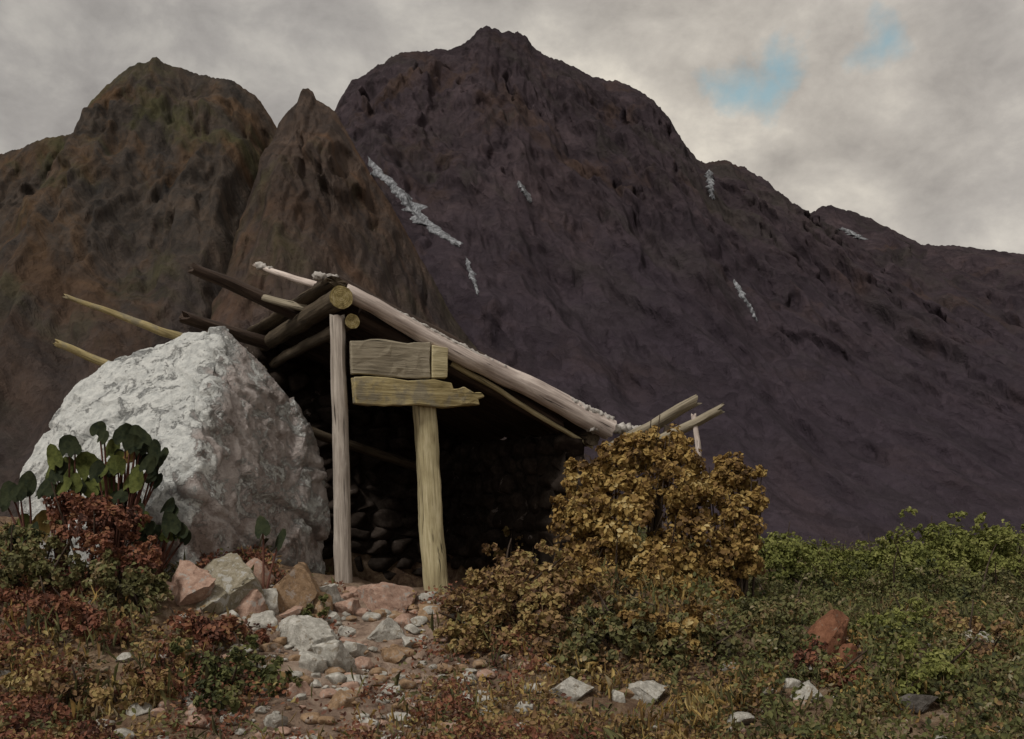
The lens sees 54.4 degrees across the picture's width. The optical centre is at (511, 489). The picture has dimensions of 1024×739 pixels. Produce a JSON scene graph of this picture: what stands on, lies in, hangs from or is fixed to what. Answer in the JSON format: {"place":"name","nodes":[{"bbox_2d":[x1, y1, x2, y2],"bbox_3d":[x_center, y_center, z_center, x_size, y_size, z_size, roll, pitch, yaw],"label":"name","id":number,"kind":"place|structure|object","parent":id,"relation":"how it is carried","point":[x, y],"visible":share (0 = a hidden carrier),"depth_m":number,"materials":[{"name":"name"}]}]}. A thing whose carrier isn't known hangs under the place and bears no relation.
{"place":"outdoors","nodes":[
{"label":"outdoors","id":0,"kind":"place"},
{"bbox_2d":[0,57,693,543],"bbox_3d":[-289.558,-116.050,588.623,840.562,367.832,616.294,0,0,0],"label":"mountain","id":1,"kind":"structure","parent":0,"point":[130,195],"depth_m":569.81,"materials":[{"name":"brown stone"}]},
{"bbox_2d":[206,88,642,532],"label":"mountain","id":2,"kind":"structure","parent":0,"point":[317,201],"depth_m":584.82,"materials":[{"name":"brown stone"}]},
{"bbox_2d":[0,556,1022,738],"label":"gravel","id":3,"kind":"structure","parent":0,"point":[339,677],"depth_m":5.96,"materials":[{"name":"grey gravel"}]},
{"bbox_2d":[0,516,1023,738],"bbox_3d":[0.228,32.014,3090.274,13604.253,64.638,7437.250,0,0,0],"label":"ground","id":4,"kind":"structure","parent":0,"point":[401,577],"depth_m":6.02,"materials":[{"name":"soil"}]},
{"bbox_2d":[0,471,50,587],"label":"leafy plant","id":5,"kind":"object","parent":4,"relation":"on","point":[23,488],"visible":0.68,"depth_m":6.88,"materials":[{"name":"green plant"}]},
{"bbox_2d":[0,519,88,593],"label":"shrub","id":6,"kind":"object","parent":4,"relation":"on","point":[29,553],"visible":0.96,"depth_m":6.56,"materials":[{"name":"green plant"}]},
{"bbox_2d":[35,434,86,575],"bbox_3d":[-3.125,0.175,6.939,0.347,1.133,0.278,0,0,0],"label":"leafy plant","id":7,"kind":"object","parent":4,"relation":"on","point":[61,469],"visible":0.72,"depth_m":6.90,"materials":[{"name":"green plant"}]},
{"bbox_2d":[0,575,136,648],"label":"shrub","id":8,"kind":"object","parent":4,"relation":"on","point":[89,618],"visible":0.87,"depth_m":6.00,"materials":[{"name":"red plant"}]},
{"bbox_2d":[0,647,185,718],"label":"shrub","id":9,"kind":"object","parent":4,"relation":"on","point":[95,690],"visible":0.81,"depth_m":5.37,"materials":[{"name":"brown plant"}]},
{"bbox_2d":[42,482,162,597],"bbox_3d":[-2.695,0.362,6.631,0.997,0.830,0.462,0,0,18],"label":"shrub","id":10,"kind":"object","parent":4,"relation":"on","point":[93,512],"visible":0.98,"depth_m":6.62,"materials":[{"name":"red plant"}]},
{"bbox_2d":[75,421,168,577],"bbox_3d":[-2.729,0.121,6.944,0.680,1.216,0.284,0,0,0],"label":"leafy plant","id":11,"kind":"object","parent":4,"relation":"on","point":[141,447],"visible":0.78,"depth_m":6.92,"materials":[{"name":"green plant"}]},
{"bbox_2d":[71,548,173,619],"bbox_3d":[-2.517,0.584,6.423,0.725,0.498,0.444,0,0,30],"label":"shrub","id":12,"kind":"object","parent":4,"relation":"on","point":[102,572],"visible":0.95,"depth_m":6.35,"materials":[{"name":"green plant"}]},
{"bbox_2d":[115,652,133,661],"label":"stone","id":13,"kind":"object","parent":4,"relation":"on","point":[121,657],"visible":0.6,"depth_m":5.75,"materials":[{"name":"grey stone"}]},
{"bbox_2d":[126,497,191,580],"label":"leafy plant","id":14,"kind":"object","parent":4,"relation":"on","point":[172,527],"visible":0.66,"depth_m":6.85,"materials":[{"name":"green plant"}]},
{"bbox_2d":[166,581,176,600],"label":"rubble stone","id":15,"kind":"object","parent":4,"relation":"on","point":[173,587],"visible":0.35,"depth_m":6.54,"materials":[{"name":"brown stone"}]},
{"bbox_2d":[19,326,330,577],"bbox_3d":[-2.821,-0.090,8.683,2.471,2.532,2.673,0,0,29],"label":"boulder","id":16,"kind":"object","parent":4,"relation":"on","point":[217,411],"visible":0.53,"depth_m":7.89,"materials":[{"name":"stone"}]},
{"bbox_2d":[53,339,107,365],"bbox_3d":[-3.286,-0.973,9.447,2.160,0.124,0.118,22,-3,-8],"label":"wooden pole","id":17,"kind":"object","parent":16,"relation":"on","point":[89,357],"visible":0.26,"depth_m":9.30,"materials":[{"name":"yellow wood"}]},
{"bbox_2d":[63,294,264,366],"bbox_3d":[-3.208,-1.440,9.231,1.953,0.148,0.140,20,-3,-9],"label":"wooden pole","id":18,"kind":"object","parent":16,"relation":"on","point":[158,330],"visible":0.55,"depth_m":9.16,"materials":[{"name":"yellow wood"}]},
{"bbox_2d":[172,560,215,605],"bbox_3d":[-2.142,0.679,6.647,0.381,0.426,0.343,0,0,5],"label":"stone","id":19,"kind":"object","parent":4,"relation":"on","point":[193,582],"visible":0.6,"depth_m":6.55,"materials":[{"name":"stone"}]},
{"bbox_2d":[149,607,269,655],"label":"shrub","id":20,"kind":"object","parent":4,"relation":"on","point":[230,625],"visible":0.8,"depth_m":6.03,"materials":[{"name":"red plant"}]},
{"bbox_2d":[196,585,230,613],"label":"rubble stone","id":21,"kind":"object","parent":4,"relation":"on","point":[219,597],"visible":0.53,"depth_m":6.58,"materials":[{"name":"grey stone"}]},
{"bbox_2d":[203,553,263,610],"bbox_3d":[-1.960,0.704,6.882,0.500,0.529,0.500,0,0,-6],"label":"stone","id":22,"kind":"object","parent":4,"relation":"on","point":[237,580],"visible":0.52,"depth_m":6.79,"materials":[{"name":"beige stone"}]},
{"bbox_2d":[169,631,303,714],"bbox_3d":[-1.619,1.026,5.634,0.664,0.407,0.653,0,0,36],"label":"shrub","id":23,"kind":"object","parent":4,"relation":"on","point":[231,699],"visible":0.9,"depth_m":5.63,"materials":[{"name":"green plant"}]},
{"bbox_2d":[235,588,265,620],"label":"rubble stone","id":24,"kind":"object","parent":4,"relation":"on","point":[253,600],"visible":0.32,"depth_m":6.75,"materials":[{"name":"stone"}]},
{"bbox_2d":[246,557,274,586],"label":"rubble stone","id":25,"kind":"object","parent":4,"relation":"on","point":[256,563],"visible":0.39,"depth_m":7.29,"materials":[{"name":"stone"}]},
{"bbox_2d":[246,610,278,630],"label":"stone","id":26,"kind":"object","parent":4,"relation":"on","point":[264,618],"visible":0.69,"depth_m":6.58,"materials":[{"name":"grey stone"}]},
{"bbox_2d":[255,515,285,588],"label":"leafy plant","id":27,"kind":"object","parent":4,"relation":"on","point":[262,527],"visible":0.94,"depth_m":6.92,"materials":[{"name":"green plant"}]},
{"bbox_2d":[262,588,278,614],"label":"rubble stone","id":28,"kind":"object","parent":4,"relation":"on","point":[271,597],"visible":0.38,"depth_m":6.87,"materials":[{"name":"grey stone"}]},
{"bbox_2d":[263,713,287,727],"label":"stone","id":29,"kind":"object","parent":4,"relation":"on","point":[273,720],"visible":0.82,"depth_m":5.27,"materials":[{"name":"grey stone"}]},
{"bbox_2d":[279,606,302,617],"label":"rubble stone","id":30,"kind":"object","parent":4,"relation":"on","point":[296,610],"visible":0.62,"depth_m":6.81,"materials":[{"name":"brown stone"}]},
{"bbox_2d":[273,562,321,611],"bbox_3d":[-1.573,0.769,7.133,0.520,0.512,0.468,0,0,-2],"label":"stone","id":31,"kind":"object","parent":4,"relation":"on","point":[297,585],"visible":0.49,"depth_m":6.95,"materials":[{"name":"brown stone"}]},
{"bbox_2d":[286,681,315,698],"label":"rubble stone","id":32,"kind":"object","parent":4,"relation":"on","point":[304,688],"visible":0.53,"depth_m":5.67,"materials":[{"name":"stone"}]},
{"bbox_2d":[279,615,339,651],"bbox_3d":[-1.313,0.971,6.493,0.392,0.311,0.323,0,0,45],"label":"stone","id":33,"kind":"object","parent":4,"relation":"on","point":[305,632],"visible":0.63,"depth_m":6.41,"materials":[{"name":"grey stone"}]},
{"bbox_2d":[0,539,625,738],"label":"heather","id":34,"kind":"object","parent":4,"relation":"on","point":[31,704],"visible":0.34,"depth_m":5.51,"materials":[{"name":"red plant"}]},
{"bbox_2d":[298,653,327,672],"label":"rubble stone","id":35,"kind":"object","parent":4,"relation":"on","point":[313,663],"visible":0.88,"depth_m":6.02,"materials":[{"name":"grey stone"}]},
{"bbox_2d":[299,594,330,616],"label":"shrub","id":36,"kind":"object","parent":4,"relation":"on","point":[310,606],"visible":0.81,"depth_m":6.92,"materials":[{"name":"green plant"}]},
{"bbox_2d":[309,592,333,618],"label":"rubble stone","id":37,"kind":"object","parent":4,"relation":"on","point":[318,605],"visible":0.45,"depth_m":6.99,"materials":[{"name":"brown stone"}]},
{"bbox_2d":[319,583,340,603],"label":"stone","id":38,"kind":"object","parent":4,"relation":"on","point":[332,590],"visible":0.51,"depth_m":7.25,"materials":[{"name":"grey stone"}]},
{"bbox_2d":[323,610,340,623],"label":"rubble stone","id":39,"kind":"object","parent":4,"relation":"on","point":[333,615],"visible":0.45,"depth_m":6.97,"materials":[{"name":"grey stone"}]},
{"bbox_2d":[312,639,356,672],"bbox_3d":[-1.108,1.075,6.224,0.245,0.300,0.266,0,0,12],"label":"stone","id":40,"kind":"object","parent":4,"relation":"on","point":[335,653],"visible":0.55,"depth_m":6.12,"materials":[{"name":"grey stone"}]},
{"bbox_2d":[325,689,355,708],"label":"rubble stone","id":41,"kind":"object","parent":4,"relation":"on","point":[340,698],"visible":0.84,"depth_m":5.56,"materials":[{"name":"brown stone"}]},
{"bbox_2d":[333,598,360,614],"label":"rubble stone","id":42,"kind":"object","parent":4,"relation":"on","point":[350,605],"visible":0.73,"depth_m":7.11,"materials":[{"name":"stone"}]},
{"bbox_2d":[338,625,355,636],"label":"stone","id":43,"kind":"object","parent":4,"relation":"on","point":[342,630],"visible":0.66,"depth_m":6.85,"materials":[{"name":"grey stone"}]},
{"bbox_2d":[343,641,367,657],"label":"rubble stone","id":44,"kind":"object","parent":4,"relation":"on","point":[355,649],"visible":0.6,"depth_m":6.45,"materials":[{"name":"grey stone"}]},
{"bbox_2d":[347,674,367,685],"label":"rubble stone","id":45,"kind":"object","parent":4,"relation":"on","point":[356,678],"visible":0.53,"depth_m":5.93,"materials":[{"name":"grey stone"}]},
{"bbox_2d":[355,656,373,669],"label":"rubble stone","id":46,"kind":"object","parent":4,"relation":"on","point":[363,662],"visible":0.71,"depth_m":6.38,"materials":[{"name":"pink stone"}]},
{"bbox_2d":[367,617,404,641],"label":"stone","id":47,"kind":"object","parent":4,"relation":"on","point":[387,628],"visible":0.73,"depth_m":6.81,"materials":[{"name":"grey stone"}]},
{"bbox_2d":[355,582,417,612],"bbox_3d":[-1.023,0.862,7.643,0.557,0.325,0.501,0,0,18],"label":"stone","id":48,"kind":"object","parent":4,"relation":"on","point":[388,596],"visible":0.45,"depth_m":7.49,"materials":[{"name":"pink stone"}]},
{"bbox_2d":[381,646,404,663],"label":"rubble stone","id":49,"kind":"object","parent":4,"relation":"on","point":[395,654],"visible":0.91,"depth_m":6.54,"materials":[{"name":"brown stone"}]},
{"bbox_2d":[387,712,411,725],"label":"stone","id":50,"kind":"object","parent":4,"relation":"on","point":[397,714],"visible":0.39,"depth_m":5.55,"materials":[{"name":"grey stone"}]},
{"bbox_2d":[394,612,416,627],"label":"rubble stone","id":51,"kind":"object","parent":4,"relation":"on","point":[403,620],"visible":0.52,"depth_m":6.97,"materials":[{"name":"brown stone"}]},
{"bbox_2d":[402,636,422,648],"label":"rubble stone","id":52,"kind":"object","parent":4,"relation":"on","point":[407,642],"visible":0.48,"depth_m":6.64,"materials":[{"name":"grey stone"}]},
{"bbox_2d":[418,603,442,617],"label":"rubble stone","id":53,"kind":"object","parent":4,"relation":"on","point":[421,612],"visible":0.47,"depth_m":7.11,"materials":[{"name":"brown stone"}]},
{"bbox_2d":[179,262,723,592],"bbox_3d":[-0.950,-0.084,9.557,4.281,3.970,4.210,0,0,-24],"label":"wooden shelter","id":54,"kind":"object","parent":4,"relation":"on","point":[412,419],"visible":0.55,"depth_m":9.38,"materials":[{"name":"brown wood"}]},
{"bbox_2d":[0,522,1023,738],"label":"heather","id":55,"kind":"object","parent":4,"relation":"on","point":[564,726],"visible":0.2,"depth_m":5.76,"materials":[{"name":"brown plant"}]},
{"bbox_2d":[0,520,1023,738],"bbox_3d":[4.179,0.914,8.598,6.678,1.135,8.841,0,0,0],"label":"ground cover","id":56,"kind":"object","parent":4,"relation":"on","point":[806,729],"visible":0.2,"depth_m":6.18,"materials":[{"name":"green plant"}]},
{"bbox_2d":[433,526,624,660],"bbox_3d":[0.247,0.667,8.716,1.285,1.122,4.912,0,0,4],"label":"shrub","id":57,"kind":"object","parent":4,"relation":"on","point":[554,595],"visible":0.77,"depth_m":6.75,"materials":[{"name":"brown plant"}]},
{"bbox_2d":[524,683,541,692],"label":"stone","id":58,"kind":"object","parent":4,"relation":"on","point":[534,685],"visible":0.34,"depth_m":6.01,"materials":[{"name":"grey stone"}]},
{"bbox_2d":[549,676,593,701],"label":"stone","id":59,"kind":"object","parent":4,"relation":"on","point":[574,689],"visible":0.75,"depth_m":5.91,"materials":[{"name":"grey stone"}]},
{"bbox_2d":[611,689,625,702],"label":"stone","id":60,"kind":"object","parent":4,"relation":"on","point":[617,696],"visible":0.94,"depth_m":5.90,"materials":[{"name":"grey stone"}]},
{"bbox_2d":[534,415,740,654],"bbox_3d":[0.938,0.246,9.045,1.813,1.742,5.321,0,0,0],"label":"shrub","id":61,"kind":"object","parent":4,"relation":"on","point":[600,530],"visible":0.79,"depth_m":7.85,"materials":[{"name":"yellow plant"}]},
{"bbox_2d":[626,680,666,703],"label":"stone","id":62,"kind":"object","parent":4,"relation":"on","point":[648,691],"visible":0.69,"depth_m":5.96,"materials":[{"name":"grey stone"}]},
{"bbox_2d":[549,585,750,677],"bbox_3d":[0.887,0.914,6.545,1.326,0.568,0.844,0,0,0],"label":"shrub","id":63,"kind":"object","parent":4,"relation":"on","point":[613,623],"visible":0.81,"depth_m":6.41,"materials":[{"name":"green plant"}]},
{"bbox_2d":[679,449,769,609],"bbox_3d":[1.628,0.394,7.826,0.684,1.462,1.403,0,0,21],"label":"shrub","id":64,"kind":"object","parent":4,"relation":"on","point":[744,559],"visible":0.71,"depth_m":8.01,"materials":[{"name":"yellow plant"}]},
{"bbox_2d":[727,711,756,723],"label":"stone","id":65,"kind":"object","parent":4,"relation":"on","point":[745,717],"visible":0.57,"depth_m":5.63,"materials":[{"name":"grey stone"}]},
{"bbox_2d":[730,573,815,661],"bbox_3d":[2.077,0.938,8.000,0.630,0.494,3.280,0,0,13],"label":"shrub","id":66,"kind":"object","parent":4,"relation":"on","point":[768,610],"visible":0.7,"depth_m":6.94,"materials":[{"name":"green plant"}]},
{"bbox_2d":[752,522,830,587],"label":"shrub","id":67,"kind":"object","parent":4,"relation":"on","point":[784,554],"visible":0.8,"depth_m":9.96,"materials":[{"name":"green plant"}]},
{"bbox_2d":[790,680,825,702],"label":"stone","id":68,"kind":"object","parent":4,"relation":"on","point":[806,689],"visible":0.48,"depth_m":5.86,"materials":[{"name":"grey stone"}]},
{"bbox_2d":[803,609,848,655],"bbox_3d":[2.182,1.048,6.885,0.368,0.440,0.268,0,0,-37],"label":"stone","id":69,"kind":"object","parent":4,"relation":"on","point":[830,628],"visible":0.52,"depth_m":6.80,"materials":[{"name":"red stone"}]},
{"bbox_2d":[788,638,868,689],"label":"shrub","id":70,"kind":"object","parent":4,"relation":"on","point":[810,655],"visible":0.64,"depth_m":6.06,"materials":[{"name":"orange plant"}]},
{"bbox_2d":[767,560,891,605],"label":"shrub","id":71,"kind":"object","parent":4,"relation":"on","point":[817,575],"visible":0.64,"depth_m":9.58,"materials":[{"name":"green plant"}]},
{"bbox_2d":[836,643,856,666],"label":"stone","id":72,"kind":"object","parent":4,"relation":"on","point":[852,646],"visible":0.34,"depth_m":6.31,"materials":[{"name":"brown stone"}]},
{"bbox_2d":[805,533,891,587],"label":"shrub","id":73,"kind":"object","parent":4,"relation":"on","point":[836,555],"visible":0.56,"depth_m":10.26,"materials":[{"name":"green plant"}]},
{"bbox_2d":[852,593,947,641],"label":"shrub","id":74,"kind":"object","parent":4,"relation":"on","point":[881,620],"visible":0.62,"depth_m":7.21,"materials":[{"name":"green plant"}]},
{"bbox_2d":[863,506,944,587],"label":"shrub","id":75,"kind":"object","parent":4,"relation":"on","point":[909,553],"visible":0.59,"depth_m":10.26,"materials":[{"name":"green plant"}]},
{"bbox_2d":[899,693,937,714],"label":"stone","id":76,"kind":"object","parent":4,"relation":"on","point":[921,703],"visible":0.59,"depth_m":5.65,"materials":[{"name":"grey stone"}]},
{"bbox_2d":[863,547,981,604],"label":"shrub","id":77,"kind":"object","parent":4,"relation":"on","point":[928,576],"visible":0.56,"depth_m":9.33,"materials":[{"name":"green plant"}]},
{"bbox_2d":[873,630,978,702],"bbox_3d":[2.500,1.065,6.070,0.761,0.396,0.512,0,0,-36],"label":"shrub","id":78,"kind":"object","parent":4,"relation":"on","point":[960,651],"visible":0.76,"depth_m":5.99,"materials":[{"name":"green plant"}]},
{"bbox_2d":[906,511,997,585],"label":"shrub","id":79,"kind":"object","parent":4,"relation":"on","point":[952,545],"visible":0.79,"depth_m":10.31,"materials":[{"name":"green plant"}]},
{"bbox_2d":[922,600,1023,674],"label":"shrub","id":80,"kind":"object","parent":4,"relation":"on","point":[977,627],"visible":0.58,"depth_m":7.00,"materials":[{"name":"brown plant"}]},
{"bbox_2d":[934,544,1023,616],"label":"shrub","id":81,"kind":"object","parent":4,"relation":"on","point":[1010,579],"visible":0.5,"depth_m":9.13,"materials":[{"name":"green plant"}]},
{"bbox_2d":[965,629,994,642],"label":"stone","id":82,"kind":"object","parent":4,"relation":"on","point":[980,634],"visible":0.1,"depth_m":6.97,"materials":[{"name":"grey stone"}]},
{"bbox_2d":[957,511,1023,589],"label":"shrub","id":83,"kind":"object","parent":4,"relation":"on","point":[1008,539],"visible":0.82,"depth_m":10.25,"materials":[{"name":"green plant"}]},
{"bbox_2d":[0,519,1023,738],"bbox_3d":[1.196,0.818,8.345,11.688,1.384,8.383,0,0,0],"label":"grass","id":84,"kind":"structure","parent":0,"point":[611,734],"depth_m":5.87,"materials":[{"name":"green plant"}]},
{"bbox_2d":[0,0,1023,253],"label":"sky","id":85,"kind":"structure","parent":0,"point":[906,116],"materials":[{"name":"grey"}]},
{"bbox_2d":[335,25,1023,549],"bbox_3d":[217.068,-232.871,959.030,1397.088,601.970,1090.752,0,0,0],"label":"mountain","id":86,"kind":"structure","parent":0,"point":[849,387],"depth_m":821.77,"materials":[{"name":"stone"}]},
{"bbox_2d":[368,157,462,247],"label":"snow patch","id":87,"kind":"object","parent":86,"relation":"on","point":[413,208],"visible":1,"depth_m":875.67,"materials":[{"name":"white snow"}]},
{"bbox_2d":[465,258,478,294],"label":"snow patch","id":88,"kind":"object","parent":86,"relation":"on","point":[471,272],"visible":1,"depth_m":766.39,"materials":[{"name":"white snow"}]},
{"bbox_2d":[517,181,532,202],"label":"snow patch","id":89,"kind":"object","parent":86,"relation":"on","point":[524,191],"visible":1,"depth_m":877.80,"materials":[{"name":"white snow"}]},
{"bbox_2d":[704,169,714,199],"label":"snow patch","id":90,"kind":"object","parent":86,"relation":"on","point":[710,178],"visible":0.99,"depth_m":1065.61,"materials":[{"name":"white snow"}]},
{"bbox_2d":[733,279,757,320],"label":"snow patch","id":91,"kind":"object","parent":86,"relation":"on","point":[741,294],"visible":1,"depth_m":835.46,"materials":[{"name":"white snow"}]},
{"bbox_2d":[810,205,1023,373],"bbox_3d":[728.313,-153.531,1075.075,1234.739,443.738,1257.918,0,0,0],"label":"mountain","id":92,"kind":"structure","parent":0,"point":[977,294],"depth_m":1158.09,"materials":[{"name":"stone"}]},
{"bbox_2d":[838,227,866,239],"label":"snow patch","id":93,"kind":"object","parent":92,"relation":"on","point":[852,233],"visible":1,"depth_m":1239.27,"materials":[{"name":"white snow"}]}
]}

